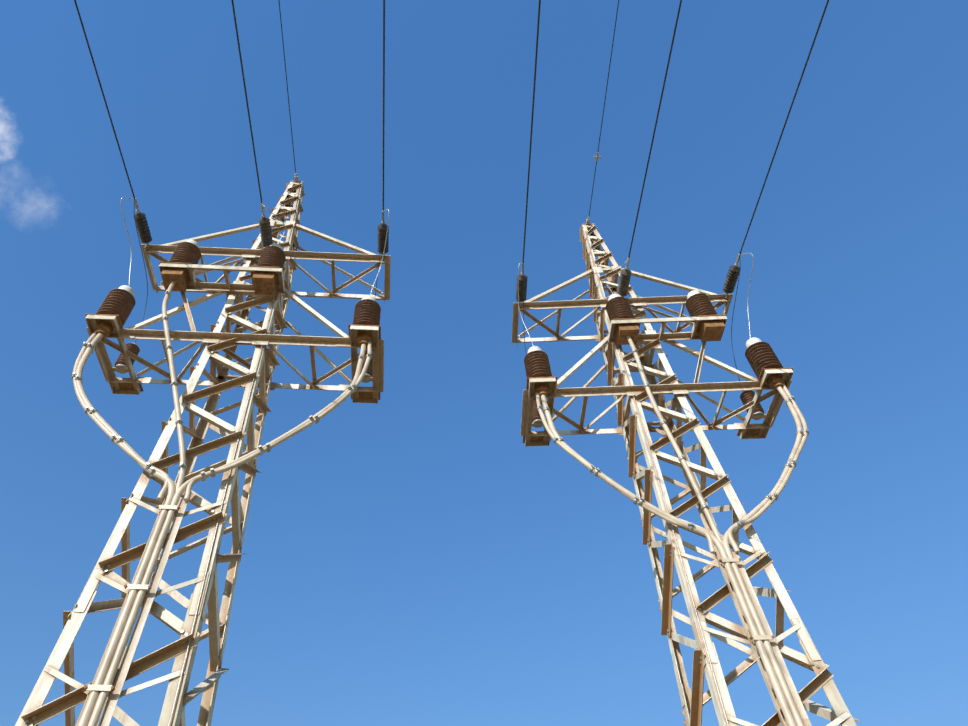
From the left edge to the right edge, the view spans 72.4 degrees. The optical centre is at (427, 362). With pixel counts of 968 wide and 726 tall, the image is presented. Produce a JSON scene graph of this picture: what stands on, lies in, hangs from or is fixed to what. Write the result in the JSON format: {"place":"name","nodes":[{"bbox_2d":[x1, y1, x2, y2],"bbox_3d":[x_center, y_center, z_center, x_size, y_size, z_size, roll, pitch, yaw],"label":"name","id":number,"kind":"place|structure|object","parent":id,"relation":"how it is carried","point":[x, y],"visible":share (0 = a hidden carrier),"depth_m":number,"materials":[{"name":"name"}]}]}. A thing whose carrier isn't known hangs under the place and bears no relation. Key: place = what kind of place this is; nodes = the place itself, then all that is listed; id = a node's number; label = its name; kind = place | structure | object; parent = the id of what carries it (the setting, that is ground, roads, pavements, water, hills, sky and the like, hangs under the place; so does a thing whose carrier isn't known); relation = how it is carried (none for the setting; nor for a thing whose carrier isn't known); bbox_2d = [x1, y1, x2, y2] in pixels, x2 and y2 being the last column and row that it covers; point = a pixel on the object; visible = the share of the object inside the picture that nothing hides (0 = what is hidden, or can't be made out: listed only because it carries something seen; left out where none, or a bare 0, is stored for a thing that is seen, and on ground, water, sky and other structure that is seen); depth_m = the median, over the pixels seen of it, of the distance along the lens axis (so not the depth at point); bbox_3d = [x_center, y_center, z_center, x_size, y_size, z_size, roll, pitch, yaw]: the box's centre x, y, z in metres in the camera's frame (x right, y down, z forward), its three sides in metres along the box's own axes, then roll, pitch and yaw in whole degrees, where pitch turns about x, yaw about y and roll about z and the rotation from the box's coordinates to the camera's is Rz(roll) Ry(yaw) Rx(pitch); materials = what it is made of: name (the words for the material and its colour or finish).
{"place":"outdoors","nodes":[
{"label":"outdoors","id":0,"kind":"place"},
{"bbox_2d":[0,0,967,725],"label":"sky","id":1,"kind":"structure","parent":0,"point":[409,561],"materials":[{"name":"blue"}]},
{"label":"ground","id":2,"kind":"structure","parent":0,"visible":0},
{"bbox_2d":[15,173,390,725],"bbox_3d":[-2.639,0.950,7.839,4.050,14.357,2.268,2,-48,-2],"label":"tower","id":3,"kind":"structure","parent":2,"relation":"on","point":[272,260],"depth_m":8.17,"materials":[{"name":"metal"}]},
{"bbox_2d":[74,0,384,210],"bbox_3d":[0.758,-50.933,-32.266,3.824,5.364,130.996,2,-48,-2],"label":"wires","id":4,"kind":"object","parent":3,"relation":"attached to","point":[246,93],"visible":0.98,"depth_m":9.03,"materials":[{"name":"metal"}]},
{"bbox_2d":[512,216,859,725],"bbox_3d":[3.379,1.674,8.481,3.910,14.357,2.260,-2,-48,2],"label":"tower","id":5,"kind":"structure","parent":2,"relation":"on","point":[768,652],"depth_m":9.15,"materials":[{"name":"metal"}]},
{"bbox_2d":[522,0,828,263],"bbox_3d":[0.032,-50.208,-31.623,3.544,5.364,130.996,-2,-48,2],"label":"wires","id":6,"kind":"object","parent":5,"relation":"attached to","point":[597,156],"visible":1,"depth_m":9.32,"materials":[{"name":"metal"}]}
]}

